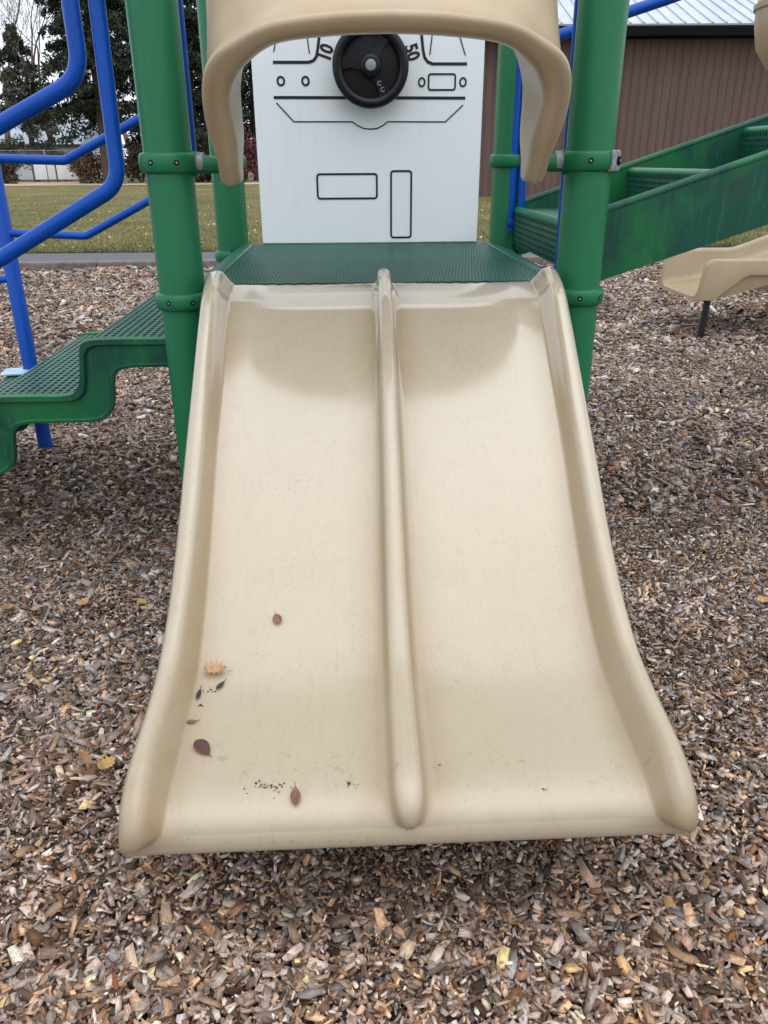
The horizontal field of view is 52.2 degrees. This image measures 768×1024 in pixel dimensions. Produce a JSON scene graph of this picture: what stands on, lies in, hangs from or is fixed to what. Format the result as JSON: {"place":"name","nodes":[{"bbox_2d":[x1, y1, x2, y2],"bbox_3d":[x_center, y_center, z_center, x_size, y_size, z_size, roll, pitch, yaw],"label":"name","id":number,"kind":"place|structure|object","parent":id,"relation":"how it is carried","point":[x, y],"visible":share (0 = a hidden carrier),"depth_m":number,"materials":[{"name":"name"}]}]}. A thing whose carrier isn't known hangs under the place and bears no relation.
{"place":"outdoors","nodes":[
{"label":"outdoors","id":0,"kind":"place"},
{"bbox_2d":[0,0,251,164],"label":"sky","id":1,"kind":"structure","parent":0,"point":[42,45],"materials":[{"name":"white"}]},
{"bbox_2d":[4,181,258,185],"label":"leaf strewn verge ground","id":2,"kind":"structure","parent":0,"point":[94,183],"depth_m":44.70,"materials":[{"name":"plant"}]},
{"bbox_2d":[0,164,21,183],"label":"dry bush","id":3,"kind":"object","parent":2,"relation":"on","point":[9,173],"visible":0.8,"depth_m":44.99,"materials":[{"name":"brown plant"}]},
{"bbox_2d":[31,164,81,181],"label":"white board fence","id":4,"kind":"object","parent":2,"relation":"on","point":[42,171],"visible":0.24,"depth_m":48.52,"materials":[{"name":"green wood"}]},
{"bbox_2d":[67,144,102,182],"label":"dry bush","id":5,"kind":"object","parent":2,"relation":"on","point":[87,169],"visible":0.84,"depth_m":44.74,"materials":[{"name":"brown plant"}]},
{"bbox_2d":[32,0,140,182],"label":"evergreen tree","id":6,"kind":"object","parent":2,"relation":"on","point":[85,99],"visible":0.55,"depth_m":41.75,"materials":[{"name":"green plant"}]},
{"bbox_2d":[0,149,254,182],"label":"chain link fence","id":7,"kind":"object","parent":2,"relation":"on","point":[43,150],"visible":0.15,"depth_m":47.18,"materials":[{"name":"metal"}]},
{"bbox_2d":[123,136,145,182],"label":"dry bush","id":8,"kind":"object","parent":2,"relation":"on","point":[132,166],"visible":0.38,"depth_m":45.54,"materials":[{"name":"brown plant"}]},
{"bbox_2d":[131,0,254,181],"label":"evergreen tree","id":9,"kind":"object","parent":2,"relation":"on","point":[193,49],"visible":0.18,"depth_m":43.88,"materials":[{"name":"green plant"}]},
{"bbox_2d":[195,143,211,182],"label":"dry bush","id":10,"kind":"object","parent":2,"relation":"on","point":[208,177],"visible":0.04,"depth_m":46.12,"materials":[{"name":"brown plant"}]},
{"bbox_2d":[243,124,257,181],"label":"red shrub","id":11,"kind":"object","parent":2,"relation":"on","point":[251,158],"visible":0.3,"depth_m":45.30,"materials":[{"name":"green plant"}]},
{"bbox_2d":[18,247,728,260],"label":"path","id":12,"kind":"structure","parent":0,"point":[89,256],"depth_m":10.45,"materials":[{"name":"concrete"}]},
{"bbox_2d":[0,264,767,1023],"bbox_3d":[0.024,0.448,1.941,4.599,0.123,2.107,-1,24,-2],"label":"wood chip mulch","id":13,"kind":"object","parent":0,"point":[132,569],"visible":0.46,"depth_m":1.46,"materials":[{"name":"brown wood"}]},
{"bbox_2d":[1,602,19,608],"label":"maple leaf","id":14,"kind":"object","parent":13,"relation":"on","point":[7,606],"visible":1,"depth_m":2.28,"materials":[{"name":"brown plant"}]},
{"bbox_2d":[77,596,90,604],"bbox_3d":[-0.870,0.258,2.277,0.036,0.012,0.052,15,33,12],"label":"maple leaf","id":15,"kind":"object","parent":13,"relation":"on","point":[85,600],"visible":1,"depth_m":2.28,"materials":[{"name":"beige plant"}]},
{"bbox_2d":[76,750,93,763],"bbox_3d":[-0.639,0.526,1.679,0.038,0.016,0.048,-3,24,-7],"label":"maple leaf","id":16,"kind":"object","parent":13,"relation":"on","point":[84,757],"visible":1,"depth_m":1.68,"materials":[{"name":"brown plant"}]},
{"bbox_2d":[97,755,118,768],"bbox_3d":[-0.585,0.531,1.665,0.044,0.015,0.050,25,37,27],"label":"maple leaf","id":17,"kind":"object","parent":13,"relation":"on","point":[107,762],"visible":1,"depth_m":1.67,"materials":[{"name":"yellow plant"}]},
{"bbox_2d":[135,598,146,602],"bbox_3d":[-0.707,0.257,2.272,0.045,0.008,0.027,21,35,21],"label":"maple leaf","id":18,"kind":"object","parent":13,"relation":"on","point":[140,600],"visible":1,"depth_m":2.27,"materials":[{"name":"yellow plant"}]},
{"bbox_2d":[0,0,767,858],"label":"play structure","id":19,"kind":"object","parent":13,"relation":"on","point":[372,354],"visible":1,"depth_m":1.87,"materials":[{"name":"beige plastic"}]},
{"bbox_2d":[186,719,200,722],"bbox_3d":[-0.357,0.391,1.464,0.028,0.004,0.009,-4,31,-7],"label":"leaf scrap","id":20,"kind":"object","parent":19,"relation":"on","point":[190,721],"visible":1,"depth_m":1.47,"materials":[{"name":"brown plant"}]},
{"bbox_2d":[196,687,200,698],"bbox_3d":[-0.360,0.351,1.524,0.009,0.004,0.033,3,35,3],"label":"dark seed husk","id":21,"kind":"object","parent":19,"relation":"on","point":[198,694],"visible":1,"depth_m":1.52,"materials":[{"name":"black plant"}]},
{"bbox_2d":[194,739,211,756],"bbox_3d":[-0.323,0.424,1.404,0.026,0.005,0.058,-23,35,-35],"label":"pointed leaf","id":22,"kind":"object","parent":19,"relation":"on","point":[202,745],"visible":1,"depth_m":1.41,"materials":[{"name":"brown plant"}]},
{"bbox_2d":[204,660,232,673],"bbox_3d":[-0.331,0.313,1.562,0.058,0.015,0.037,3,43,2],"label":"curled leaf","id":23,"kind":"object","parent":19,"relation":"on","point":[213,668],"visible":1,"depth_m":1.57,"materials":[{"name":"plant"}]},
{"bbox_2d":[216,678,226,688],"bbox_3d":[-0.320,0.339,1.542,0.010,0.004,0.030,22,43,25],"label":"dark seed husk","id":24,"kind":"object","parent":19,"relation":"on","point":[219,685],"visible":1,"depth_m":1.54,"materials":[{"name":"black plant"}]},
{"bbox_2d":[273,611,281,622],"bbox_3d":[-0.226,0.222,1.650,0.020,0.005,0.030,-17,57,-13],"label":"leaf","id":25,"kind":"object","parent":19,"relation":"on","point":[277,618],"visible":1,"depth_m":1.65,"materials":[{"name":"plant"}]},
{"bbox_2d":[290,786,300,804],"bbox_3d":[-0.149,0.472,1.313,0.017,0.005,0.045,-4,37,-6],"label":"pointed leaf","id":26,"kind":"object","parent":19,"relation":"on","point":[295,796],"visible":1,"depth_m":1.31,"materials":[{"name":"brown plant"}]},
{"bbox_2d":[198,664,570,798],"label":"dirt crumbs","id":27,"kind":"object","parent":19,"relation":"on","point":[439,764],"visible":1,"depth_m":1.33,"materials":[{"name":"brown soil"}]},
{"bbox_2d":[0,346,767,531],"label":"wood chip mulch","id":28,"kind":"object","parent":13,"relation":"on","point":[651,381],"visible":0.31,"depth_m":3.58,"materials":[{"name":"brown wood"}]},
{"bbox_2d":[658,234,767,338],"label":"tan slide","id":29,"kind":"object","parent":13,"relation":"on","point":[707,276],"visible":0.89,"depth_m":5.76,"materials":[{"name":"beige plastic"}]},
{"bbox_2d":[757,595,767,601],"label":"maple leaf","id":30,"kind":"object","parent":13,"relation":"on","point":[762,599],"visible":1,"depth_m":2.31,"materials":[{"name":"yellow plant"}]},
{"bbox_2d":[5,170,767,252],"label":"grass field","id":31,"kind":"structure","parent":0,"point":[52,191],"depth_m":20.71,"materials":[{"name":"green plant"}]},
{"bbox_2d":[0,47,10,149],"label":"bare tree","id":32,"kind":"object","parent":31,"relation":"on","point":[6,134],"visible":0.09,"depth_m":53.42,"materials":[{"name":"plant"}]},
{"bbox_2d":[0,0,47,67],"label":"bare tree","id":33,"kind":"object","parent":31,"relation":"on","point":[17,14],"visible":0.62,"depth_m":57.13,"materials":[{"name":"plant"}]},
{"bbox_2d":[0,21,66,181],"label":"evergreen tree","id":34,"kind":"object","parent":31,"relation":"on","point":[20,88],"visible":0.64,"depth_m":48.19,"materials":[{"name":"green plant"}]},
{"bbox_2d":[0,0,72,180],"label":"bare tree","id":35,"kind":"object","parent":31,"relation":"on","point":[49,135],"visible":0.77,"depth_m":47.28,"materials":[{"name":"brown plant"}]},
{"bbox_2d":[0,120,102,179],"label":"distant house","id":36,"kind":"structure","parent":31,"relation":"on","point":[13,131],"depth_m":54.75,"materials":[{"name":"grey"}]},
{"bbox_2d":[51,10,90,119],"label":"bare tree","id":37,"kind":"object","parent":31,"relation":"on","point":[85,72],"visible":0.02,"depth_m":63.74,"materials":[{"name":"plant"}]},
{"bbox_2d":[84,20,132,155],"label":"bare tree","id":38,"kind":"object","parent":31,"relation":"on","point":[125,136],"depth_m":57.34,"materials":[{"name":"plant"}]},
{"bbox_2d":[116,1,204,180],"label":"evergreen tree","id":39,"kind":"object","parent":31,"relation":"on","point":[131,101],"visible":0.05,"depth_m":47.65,"materials":[{"name":"green plant"}]},
{"bbox_2d":[9,185,489,248],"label":"fallen leaves","id":40,"kind":"object","parent":31,"relation":"on","point":[150,220],"visible":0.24,"depth_m":16.33,"materials":[{"name":"brown plant"}]},
{"bbox_2d":[241,61,258,180],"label":"evergreen tree","id":41,"kind":"object","parent":31,"relation":"on","point":[248,102],"visible":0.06,"depth_m":46.91,"materials":[{"name":"green plant"}]},
{"bbox_2d":[479,0,767,196],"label":"park building","id":42,"kind":"structure","parent":31,"relation":"on","point":[693,69],"depth_m":25.31,"materials":[{"name":"brown metal"}]},
{"bbox_2d":[44,246,733,252],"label":"ground","id":43,"kind":"structure","parent":0,"point":[214,251],"depth_m":11.98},
{"bbox_2d":[0,256,663,270],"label":"kerb","id":44,"kind":"structure","parent":43,"relation":"on","point":[54,265],"depth_m":9.61,"materials":[{"name":"grey concrete"}]},
{"bbox_2d":[0,260,767,358],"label":"wood chip mulch","id":45,"kind":"object","parent":43,"relation":"on","point":[73,304],"visible":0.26,"depth_m":6.80,"materials":[{"name":"brown wood"}]},
{"bbox_2d":[753,0,767,69],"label":"tube end","id":46,"kind":"object","parent":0,"point":[760,9],"visible":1,"depth_m":4.66,"materials":[{"name":"beige plastic"}]}
]}

